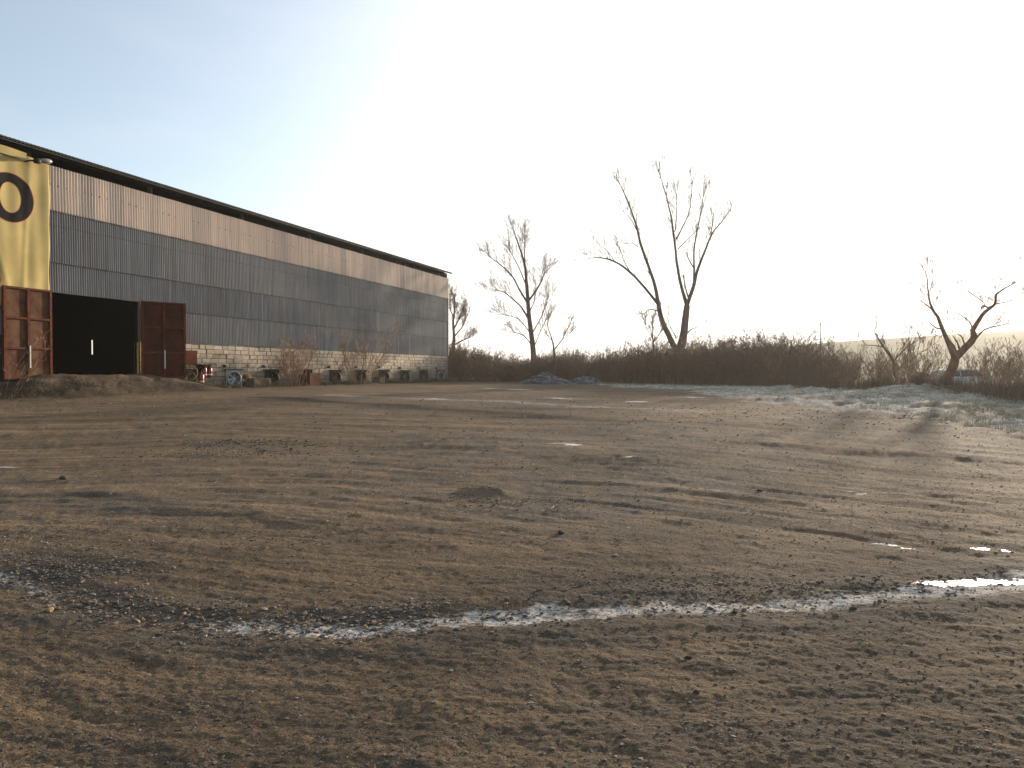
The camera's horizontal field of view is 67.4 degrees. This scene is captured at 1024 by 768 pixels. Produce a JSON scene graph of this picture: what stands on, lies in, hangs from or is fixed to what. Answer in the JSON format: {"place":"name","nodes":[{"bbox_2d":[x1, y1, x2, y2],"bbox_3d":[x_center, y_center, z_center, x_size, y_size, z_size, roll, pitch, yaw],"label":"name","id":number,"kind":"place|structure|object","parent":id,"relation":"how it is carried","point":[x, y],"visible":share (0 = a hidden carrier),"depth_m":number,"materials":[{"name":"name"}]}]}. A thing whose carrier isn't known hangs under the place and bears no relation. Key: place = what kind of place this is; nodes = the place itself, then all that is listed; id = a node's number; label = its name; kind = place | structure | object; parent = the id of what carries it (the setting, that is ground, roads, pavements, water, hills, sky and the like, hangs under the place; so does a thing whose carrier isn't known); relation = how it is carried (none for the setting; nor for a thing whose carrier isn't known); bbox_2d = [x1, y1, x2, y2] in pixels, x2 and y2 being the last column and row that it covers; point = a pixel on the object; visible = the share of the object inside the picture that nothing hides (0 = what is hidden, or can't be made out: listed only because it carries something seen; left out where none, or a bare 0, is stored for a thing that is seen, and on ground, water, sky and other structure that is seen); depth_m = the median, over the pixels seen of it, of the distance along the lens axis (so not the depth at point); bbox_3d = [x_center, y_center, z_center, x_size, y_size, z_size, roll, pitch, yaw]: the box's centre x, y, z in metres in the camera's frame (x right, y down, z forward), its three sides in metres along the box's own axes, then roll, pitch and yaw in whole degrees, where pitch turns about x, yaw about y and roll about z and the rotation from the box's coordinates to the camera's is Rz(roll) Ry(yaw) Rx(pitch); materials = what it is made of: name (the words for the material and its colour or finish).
{"place":"outdoors","nodes":[
{"label":"outdoors","id":0,"kind":"place"},
{"bbox_2d":[0,557,1018,660],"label":"stony edge gravel","id":1,"kind":"structure","parent":0,"point":[190,623],"depth_m":5.07,"materials":[{"name":"gravel"}]},
{"bbox_2d":[0,383,1022,607],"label":"patch gravel","id":2,"kind":"structure","parent":0,"point":[101,568],"depth_m":6.45,"materials":[{"name":"gravel"}]},
{"bbox_2d":[0,369,1023,767],"bbox_3d":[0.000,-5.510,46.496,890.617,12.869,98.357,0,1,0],"label":"ground","id":3,"kind":"structure","parent":0,"point":[416,447],"depth_m":6.06,"materials":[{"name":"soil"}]},
{"bbox_2d":[0,328,50,395],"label":"bare shrub","id":4,"kind":"object","parent":3,"relation":"on","point":[37,339],"visible":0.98,"depth_m":29.34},
{"bbox_2d":[0,372,98,399],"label":"dry grass","id":5,"kind":"structure","parent":3,"relation":"on","point":[48,388],"depth_m":30.31,"materials":[{"name":"plant"}]},
{"bbox_2d":[185,365,197,379],"bbox_3d":[-16.397,-0.577,39.084,0.800,0.794,0.100,-1,1,-37],"label":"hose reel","id":6,"kind":"object","parent":3,"relation":"on","point":[189,372],"visible":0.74,"depth_m":39.09,"materials":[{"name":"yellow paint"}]},
{"bbox_2d":[0,134,451,386],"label":"warehouse","id":7,"kind":"structure","parent":3,"relation":"on","point":[146,276],"depth_m":43.55,"materials":[{"name":"metal"}]},
{"bbox_2d":[0,144,49,304],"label":"banner","id":8,"kind":"object","parent":7,"relation":"attached to","point":[24,223],"visible":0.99,"depth_m":30.97,"materials":[{"name":"fabric"}]},
{"bbox_2d":[24,158,51,163],"bbox_3d":[-19.284,-9.095,31.277,0.470,0.334,1.082,1,1,43],"label":"wall lamp","id":9,"kind":"object","parent":7,"relation":"attached to","point":[42,160],"visible":1,"depth_m":31.23,"materials":[{"name":"metal"}]},
{"bbox_2d":[179,350,197,363],"bbox_3d":[-16.791,-1.378,39.888,0.045,0.720,1.272,0,1,19],"label":"steel sheet","id":10,"kind":"object","parent":7,"relation":"attached to","point":[191,357],"visible":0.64,"depth_m":40.07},
{"bbox_2d":[196,364,215,377],"bbox_3d":[-16.292,-0.695,40.932,0.340,0.720,1.160,0,1,19],"label":"extinguisher shelter","id":11,"kind":"object","parent":7,"relation":"attached to","point":[199,366],"visible":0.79,"depth_m":40.68,"materials":[{"name":"metal"}]},
{"bbox_2d":[247,378,271,386],"bbox_3d":[-14.693,-0.086,44.678,0.515,0.534,1.748,0,1,17],"label":"concrete block","id":12,"kind":"object","parent":3,"relation":"on","point":[257,381],"depth_m":44.18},
{"bbox_2d":[272,329,318,386],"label":"bare shrub","id":13,"kind":"object","parent":3,"relation":"on","point":[300,366],"visible":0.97,"depth_m":46.55,"materials":[{"name":"plant"}]},
{"bbox_2d":[303,373,320,384],"bbox_3d":[-12.932,-0.318,49.653,0.515,0.814,1.387,0,1,17],"label":"rusty box","id":14,"kind":"object","parent":3,"relation":"on","point":[313,378],"visible":0.82,"depth_m":49.37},
{"bbox_2d":[180,374,462,388],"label":"wall grass","id":15,"kind":"structure","parent":3,"relation":"on","point":[278,384],"depth_m":50.83,"materials":[{"name":"plant"}]},
{"bbox_2d":[338,318,404,384],"bbox_3d":[-10.496,-2.318,54.376,4.951,5.036,5.140,-1,1,-29],"label":"bare shrub","id":16,"kind":"object","parent":3,"relation":"on","point":[363,355],"visible":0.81,"depth_m":54.07,"materials":[{"name":"plant"}]},
{"bbox_2d":[447,277,480,375],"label":"bare tree","id":17,"kind":"object","parent":3,"relation":"on","point":[463,305],"visible":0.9,"depth_m":81.72,"materials":[{"name":"plant"}]},
{"bbox_2d":[448,344,487,380],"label":"bare shrub","id":18,"kind":"object","parent":3,"relation":"on","point":[451,373],"visible":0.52,"depth_m":72.25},
{"bbox_2d":[448,339,491,380],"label":"bare shrub","id":19,"kind":"object","parent":3,"relation":"on","point":[463,353],"visible":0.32,"depth_m":74.44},
{"bbox_2d":[449,345,490,380],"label":"bare shrub","id":20,"kind":"object","parent":3,"relation":"on","point":[468,365],"visible":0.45,"depth_m":73.03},
{"bbox_2d":[448,348,494,381],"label":"bare shrub","id":21,"kind":"object","parent":3,"relation":"on","point":[467,367],"visible":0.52,"depth_m":71.88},
{"bbox_2d":[449,344,516,381],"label":"bare shrub","id":22,"kind":"object","parent":3,"relation":"on","point":[460,347],"visible":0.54,"depth_m":71.67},
{"bbox_2d":[461,354,512,381],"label":"bare shrub","id":23,"kind":"object","parent":3,"relation":"on","point":[482,373],"visible":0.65,"depth_m":70.05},
{"bbox_2d":[476,353,517,381],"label":"bare shrub","id":24,"kind":"object","parent":3,"relation":"on","point":[482,363],"visible":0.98,"depth_m":69.08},
{"bbox_2d":[474,349,524,381],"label":"bare shrub","id":25,"kind":"object","parent":3,"relation":"on","point":[505,362],"visible":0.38,"depth_m":71.58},
{"bbox_2d":[495,364,516,381],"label":"bare shrub","id":26,"kind":"object","parent":3,"relation":"on","point":[505,374],"visible":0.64,"depth_m":69.56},
{"bbox_2d":[501,361,525,381],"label":"bare shrub","id":27,"kind":"object","parent":3,"relation":"on","point":[512,371],"visible":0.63,"depth_m":69.03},
{"bbox_2d":[464,205,565,361],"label":"poplar tree","id":28,"kind":"object","parent":3,"relation":"on","point":[527,299],"visible":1,"depth_m":75.94,"materials":[{"name":"brown plant"}]},
{"bbox_2d":[504,357,537,381],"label":"bare shrub","id":29,"kind":"object","parent":3,"relation":"on","point":[519,368],"visible":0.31,"depth_m":69.76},
{"bbox_2d":[508,361,539,380],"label":"bare shrub","id":30,"kind":"object","parent":3,"relation":"on","point":[523,371],"visible":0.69,"depth_m":68.20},
{"bbox_2d":[506,352,551,380],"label":"bare shrub","id":31,"kind":"object","parent":3,"relation":"on","point":[532,372],"visible":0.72,"depth_m":67.39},
{"bbox_2d":[524,356,563,376],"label":"bare shrub","id":32,"kind":"object","parent":3,"relation":"on","point":[538,372],"visible":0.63,"depth_m":66.99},
{"bbox_2d":[518,372,570,383],"bbox_3d":[2.639,-0.445,58.000,5.060,0.994,4.140,0,1,0],"label":"gravel pile","id":33,"kind":"object","parent":3,"relation":"on","point":[545,378],"visible":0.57,"depth_m":57.11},
{"bbox_2d":[535,354,574,378],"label":"bare shrub","id":34,"kind":"object","parent":3,"relation":"on","point":[552,364],"visible":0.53,"depth_m":67.09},
{"bbox_2d":[535,302,576,375],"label":"forked tree","id":35,"kind":"object","parent":3,"relation":"on","point":[554,354],"visible":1,"depth_m":65.90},
{"bbox_2d":[544,359,577,381],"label":"bare shrub","id":36,"kind":"object","parent":3,"relation":"on","point":[561,369],"visible":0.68,"depth_m":66.39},
{"bbox_2d":[543,351,588,380],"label":"bare shrub","id":37,"kind":"object","parent":3,"relation":"on","point":[569,361],"visible":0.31,"depth_m":67.82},
{"bbox_2d":[546,344,597,380],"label":"bare shrub","id":38,"kind":"object","parent":3,"relation":"on","point":[574,358],"visible":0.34,"depth_m":68.05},
{"bbox_2d":[549,351,596,379],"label":"bare shrub","id":39,"kind":"object","parent":3,"relation":"on","point":[561,371],"visible":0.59,"depth_m":66.63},
{"bbox_2d":[555,344,597,379],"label":"bare shrub","id":40,"kind":"object","parent":3,"relation":"on","point":[583,353],"visible":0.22,"depth_m":68.52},
{"bbox_2d":[564,360,598,378],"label":"bare shrub","id":41,"kind":"object","parent":3,"relation":"on","point":[584,367],"visible":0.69,"depth_m":64.90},
{"bbox_2d":[571,375,603,383],"bbox_3d":[5.539,-0.302,58.003,3.450,0.704,2.990,0,1,0],"label":"gravel pile","id":42,"kind":"object","parent":3,"relation":"on","point":[583,379],"visible":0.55,"depth_m":57.31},
{"bbox_2d":[577,361,603,381],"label":"bare shrub","id":43,"kind":"object","parent":3,"relation":"on","point":[593,366],"visible":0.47,"depth_m":64.41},
{"bbox_2d":[592,364,617,382],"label":"bare shrub","id":44,"kind":"object","parent":3,"relation":"on","point":[597,372],"visible":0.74,"depth_m":62.48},
{"bbox_2d":[591,357,620,382],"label":"bare shrub","id":45,"kind":"object","parent":3,"relation":"on","point":[602,373],"visible":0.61,"depth_m":62.34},
{"bbox_2d":[587,343,640,382],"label":"bare shrub","id":46,"kind":"object","parent":3,"relation":"on","point":[606,351],"visible":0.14,"depth_m":64.63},
{"bbox_2d":[593,339,645,382],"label":"bare shrub","id":47,"kind":"object","parent":3,"relation":"on","point":[599,356],"visible":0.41,"depth_m":62.87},
{"bbox_2d":[598,355,643,382],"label":"bare shrub","id":48,"kind":"object","parent":3,"relation":"on","point":[621,381],"visible":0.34,"depth_m":61.27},
{"bbox_2d":[608,345,649,382],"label":"bare shrub","id":49,"kind":"object","parent":3,"relation":"on","point":[616,357],"visible":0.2,"depth_m":60.33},
{"bbox_2d":[609,348,649,383],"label":"bare shrub","id":50,"kind":"object","parent":3,"relation":"on","point":[623,374],"visible":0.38,"depth_m":59.32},
{"bbox_2d":[617,348,675,383],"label":"bare shrub","id":51,"kind":"object","parent":3,"relation":"on","point":[644,365],"visible":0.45,"depth_m":56.27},
{"bbox_2d":[613,327,688,383],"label":"bare shrub","id":52,"kind":"object","parent":3,"relation":"on","point":[628,353],"visible":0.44,"depth_m":57.90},
{"bbox_2d":[639,307,667,383],"bbox_3d":[10.251,-2.834,55.947,2.206,5.675,1.080,0,1,0],"label":"young tree","id":53,"kind":"object","parent":3,"relation":"on","point":[652,330],"visible":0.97,"depth_m":55.88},
{"bbox_2d":[571,144,736,381],"bbox_3d":[10.546,-8.868,57.043,12.554,17.751,2.997,0,1,0],"label":"twin trunk tree","id":54,"kind":"object","parent":3,"relation":"on","point":[685,317],"visible":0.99,"depth_m":56.87,"materials":[{"name":"brown plant"}]},
{"bbox_2d":[630,340,690,383],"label":"bare shrub","id":55,"kind":"object","parent":3,"relation":"on","point":[667,382],"visible":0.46,"depth_m":55.64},
{"bbox_2d":[636,339,684,383],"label":"bare shrub","id":56,"kind":"object","parent":3,"relation":"on","point":[656,363],"visible":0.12,"depth_m":58.37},
{"bbox_2d":[623,333,702,384],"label":"bare shrub","id":57,"kind":"object","parent":3,"relation":"on","point":[655,362],"visible":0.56,"depth_m":54.60,"materials":[{"name":"plant"}]},
{"bbox_2d":[627,332,705,381],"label":"bare shrub","id":58,"kind":"object","parent":3,"relation":"on","point":[662,344],"visible":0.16,"depth_m":60.53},
{"bbox_2d":[657,349,708,384],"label":"bare shrub","id":59,"kind":"object","parent":3,"relation":"on","point":[676,369],"visible":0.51,"depth_m":52.22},
{"bbox_2d":[640,333,740,384],"bbox_3d":[12.832,-1.796,54.507,5.838,4.144,5.209,-1,1,-36],"label":"bare shrub","id":60,"kind":"object","parent":3,"relation":"on","point":[693,345],"visible":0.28,"depth_m":53.57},
{"bbox_2d":[659,331,739,378],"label":"bare shrub","id":61,"kind":"object","parent":3,"relation":"on","point":[685,344],"visible":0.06,"depth_m":56.07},
{"bbox_2d":[667,335,738,384],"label":"bare shrub","id":62,"kind":"object","parent":3,"relation":"on","point":[693,363],"visible":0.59,"depth_m":50.00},
{"bbox_2d":[667,339,738,384],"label":"bare shrub","id":63,"kind":"object","parent":3,"relation":"on","point":[688,343],"visible":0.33,"depth_m":51.92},
{"bbox_2d":[668,331,738,381],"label":"bare shrub","id":64,"kind":"object","parent":3,"relation":"on","point":[712,344],"visible":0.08,"depth_m":53.57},
{"bbox_2d":[692,342,748,384],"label":"bare shrub","id":65,"kind":"object","parent":3,"relation":"on","point":[717,361],"visible":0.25,"depth_m":49.94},
{"bbox_2d":[705,346,772,385],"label":"bare shrub","id":66,"kind":"object","parent":3,"relation":"on","point":[726,377],"visible":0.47,"depth_m":47.95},
{"bbox_2d":[684,322,798,384],"bbox_3d":[15.209,-1.956,48.146,6.863,4.680,7.361,-1,1,-38],"label":"bare shrub","id":67,"kind":"object","parent":3,"relation":"on","point":[718,350],"visible":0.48,"depth_m":48.53,"materials":[{"name":"plant"}]},
{"bbox_2d":[712,322,806,385],"bbox_3d":[14.966,-1.740,46.086,5.717,4.238,5.442,0,1,9],"label":"bare shrub","id":68,"kind":"object","parent":3,"relation":"on","point":[737,359],"visible":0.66,"depth_m":45.68,"materials":[{"name":"plant"}]},
{"bbox_2d":[718,320,812,380],"bbox_3d":[15.880,-1.850,48.517,5.666,4.413,5.954,-1,1,-45],"label":"bare shrub","id":69,"kind":"object","parent":3,"relation":"on","point":[732,334],"visible":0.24,"depth_m":47.74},
{"bbox_2d":[725,333,819,379],"bbox_3d":[16.033,-1.471,45.649,5.140,3.505,5.513,-1,1,-34],"label":"bare shrub","id":70,"kind":"object","parent":3,"relation":"on","point":[755,370],"visible":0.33,"depth_m":45.91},
{"bbox_2d":[724,321,830,376],"bbox_3d":[17.245,-1.827,49.610,6.403,4.366,6.867,0,1,28],"label":"bare shrub","id":71,"kind":"object","parent":3,"relation":"on","point":[779,341],"visible":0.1,"depth_m":47.68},
{"bbox_2d":[745,346,819,380],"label":"bare shrub","id":72,"kind":"object","parent":3,"relation":"on","point":[769,363],"visible":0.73,"depth_m":42.54,"materials":[{"name":"plant"}]},
{"bbox_2d":[756,338,820,379],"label":"bare shrub","id":73,"kind":"object","parent":3,"relation":"on","point":[783,357],"visible":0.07,"depth_m":46.24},
{"bbox_2d":[738,315,839,380],"bbox_3d":[15.728,-1.891,44.038,5.774,4.497,6.067,0,1,-22],"label":"bare shrub","id":74,"kind":"object","parent":3,"relation":"on","point":[795,351],"visible":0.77,"depth_m":43.57,"materials":[{"name":"plant"}]},
{"bbox_2d":[747,336,836,374],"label":"bare shrub","id":75,"kind":"object","parent":3,"relation":"on","point":[810,349],"visible":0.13,"depth_m":47.57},
{"bbox_2d":[776,347,848,379],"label":"bare shrub","id":76,"kind":"object","parent":3,"relation":"on","point":[816,362],"visible":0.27,"depth_m":42.12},
{"bbox_2d":[791,355,842,380],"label":"bare shrub","id":77,"kind":"object","parent":3,"relation":"on","point":[797,368],"visible":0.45,"depth_m":40.60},
{"bbox_2d":[787,343,862,372],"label":"bare shrub","id":78,"kind":"object","parent":3,"relation":"on","point":[827,355],"visible":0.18,"depth_m":43.06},
{"bbox_2d":[809,351,864,381],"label":"bare shrub","id":79,"kind":"object","parent":3,"relation":"on","point":[839,368],"visible":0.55,"depth_m":39.75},
{"bbox_2d":[809,349,865,383],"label":"bare shrub","id":80,"kind":"object","parent":3,"relation":"on","point":[847,365],"visible":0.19,"depth_m":41.17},
{"bbox_2d":[812,345,864,385],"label":"bare shrub","id":81,"kind":"object","parent":3,"relation":"on","point":[833,366],"visible":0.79,"depth_m":36.67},
{"bbox_2d":[819,341,871,379],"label":"bare shrub","id":82,"kind":"object","parent":3,"relation":"on","point":[846,359],"visible":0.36,"depth_m":41.29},
{"bbox_2d":[823,348,873,388],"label":"bare shrub","id":83,"kind":"object","parent":3,"relation":"on","point":[844,365],"visible":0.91,"depth_m":36.09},
{"bbox_2d":[831,352,888,381],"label":"bare shrub","id":84,"kind":"object","parent":3,"relation":"on","point":[860,367],"visible":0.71,"depth_m":37.69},
{"bbox_2d":[836,342,898,379],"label":"bare shrub","id":85,"kind":"object","parent":3,"relation":"on","point":[875,360],"visible":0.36,"depth_m":38.95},
{"bbox_2d":[851,348,900,382],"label":"bare shrub","id":86,"kind":"object","parent":3,"relation":"on","point":[859,374],"visible":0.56,"depth_m":33.70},
{"bbox_2d":[864,346,902,385],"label":"bare shrub","id":87,"kind":"object","parent":3,"relation":"on","point":[879,358],"visible":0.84,"depth_m":32.12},
{"bbox_2d":[879,353,910,378],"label":"bare shrub","id":88,"kind":"object","parent":3,"relation":"on","point":[896,368],"visible":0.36,"depth_m":35.91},
{"bbox_2d":[854,313,941,384],"bbox_3d":[15.502,-1.251,30.871,3.946,3.279,1.226,0,1,-8],"label":"bare tree","id":89,"kind":"object","parent":3,"relation":"on","point":[894,370],"visible":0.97,"depth_m":31.00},
{"bbox_2d":[873,343,941,384],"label":"bare shrub","id":90,"kind":"object","parent":3,"relation":"on","point":[884,371],"visible":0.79,"depth_m":31.20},
{"bbox_2d":[875,342,946,379],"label":"bare shrub","id":91,"kind":"object","parent":3,"relation":"on","point":[919,361],"visible":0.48,"depth_m":39.41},
{"bbox_2d":[897,350,945,379],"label":"bare shrub","id":92,"kind":"object","parent":3,"relation":"on","point":[939,369],"visible":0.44,"depth_m":32.66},
{"bbox_2d":[900,344,949,383],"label":"bare shrub","id":93,"kind":"object","parent":3,"relation":"on","point":[933,356],"visible":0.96,"depth_m":30.45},
{"bbox_2d":[905,344,967,376],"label":"bare shrub","id":94,"kind":"object","parent":3,"relation":"on","point":[925,362],"visible":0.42,"depth_m":38.04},
{"bbox_2d":[929,369,992,385],"bbox_3d":[27.516,-0.234,48.002,4.256,1.417,1.700,0,1,-4],"label":"parked car","id":95,"kind":"object","parent":3,"relation":"on","point":[958,373],"visible":0.05,"depth_m":47.27,"materials":[{"name":"silver metal"}]},
{"bbox_2d":[903,248,1023,385],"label":"leaning tree","id":96,"kind":"object","parent":3,"relation":"on","point":[956,355],"visible":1,"depth_m":29.88,"materials":[{"name":"brown plant"}]},
{"bbox_2d":[941,337,1022,384],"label":"bare shrub","id":97,"kind":"object","parent":3,"relation":"on","point":[983,361],"visible":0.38,"depth_m":40.78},
{"bbox_2d":[958,352,1013,384],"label":"bare shrub","id":98,"kind":"object","parent":3,"relation":"on","point":[991,371],"visible":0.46,"depth_m":32.81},
{"bbox_2d":[957,339,1023,383],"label":"bare shrub","id":99,"kind":"object","parent":3,"relation":"on","point":[982,362],"visible":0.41,"depth_m":38.26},
{"bbox_2d":[960,351,1021,388],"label":"bare shrub","id":100,"kind":"object","parent":3,"relation":"on","point":[985,378],"visible":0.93,"depth_m":29.07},
{"bbox_2d":[962,344,1023,382],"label":"bare shrub","id":101,"kind":"object","parent":3,"relation":"on","point":[1004,345],"visible":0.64,"depth_m":30.46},
{"bbox_2d":[965,339,1023,381],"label":"bare shrub","id":102,"kind":"object","parent":3,"relation":"on","point":[991,360],"visible":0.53,"depth_m":36.50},
{"bbox_2d":[976,348,1023,387],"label":"bare shrub","id":103,"kind":"object","parent":3,"relation":"on","point":[1005,373],"visible":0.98,"depth_m":27.80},
{"bbox_2d":[978,348,1023,385],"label":"bare shrub","id":104,"kind":"object","parent":3,"relation":"on","point":[992,357],"visible":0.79,"depth_m":28.29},
{"bbox_2d":[983,334,1023,384],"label":"bare shrub","id":105,"kind":"object","parent":3,"relation":"on","point":[1019,342],"visible":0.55,"depth_m":30.89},
{"bbox_2d":[987,338,1022,384],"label":"bare shrub","id":106,"kind":"object","parent":3,"relation":"on","point":[1007,360],"visible":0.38,"depth_m":33.71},
{"bbox_2d":[1003,345,1023,384],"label":"bare shrub","id":107,"kind":"object","parent":3,"relation":"on","point":[1014,368],"visible":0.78,"depth_m":27.78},
{"bbox_2d":[0,0,1023,368],"label":"sky","id":108,"kind":"structure","parent":0,"point":[850,140],"materials":[{"name":"white"}]},
{"bbox_2d":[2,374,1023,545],"bbox_3d":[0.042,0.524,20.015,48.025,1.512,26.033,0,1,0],"label":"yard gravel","id":109,"kind":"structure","parent":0,"point":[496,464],"depth_m":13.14,"materials":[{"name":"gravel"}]},
{"bbox_2d":[467,330,1023,378],"bbox_3d":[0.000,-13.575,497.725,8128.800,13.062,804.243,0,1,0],"label":"hill","id":110,"kind":"structure","parent":0,"point":[983,339],"depth_m":153.50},
{"bbox_2d":[593,382,1023,431],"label":"frosty grass","id":111,"kind":"structure","parent":0,"point":[876,405],"depth_m":27.36,"materials":[{"name":"plant"}]},
{"bbox_2d":[675,369,1023,403],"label":"dry grass","id":112,"kind":"structure","parent":0,"point":[1010,391],"depth_m":31.60,"materials":[{"name":"plant"}]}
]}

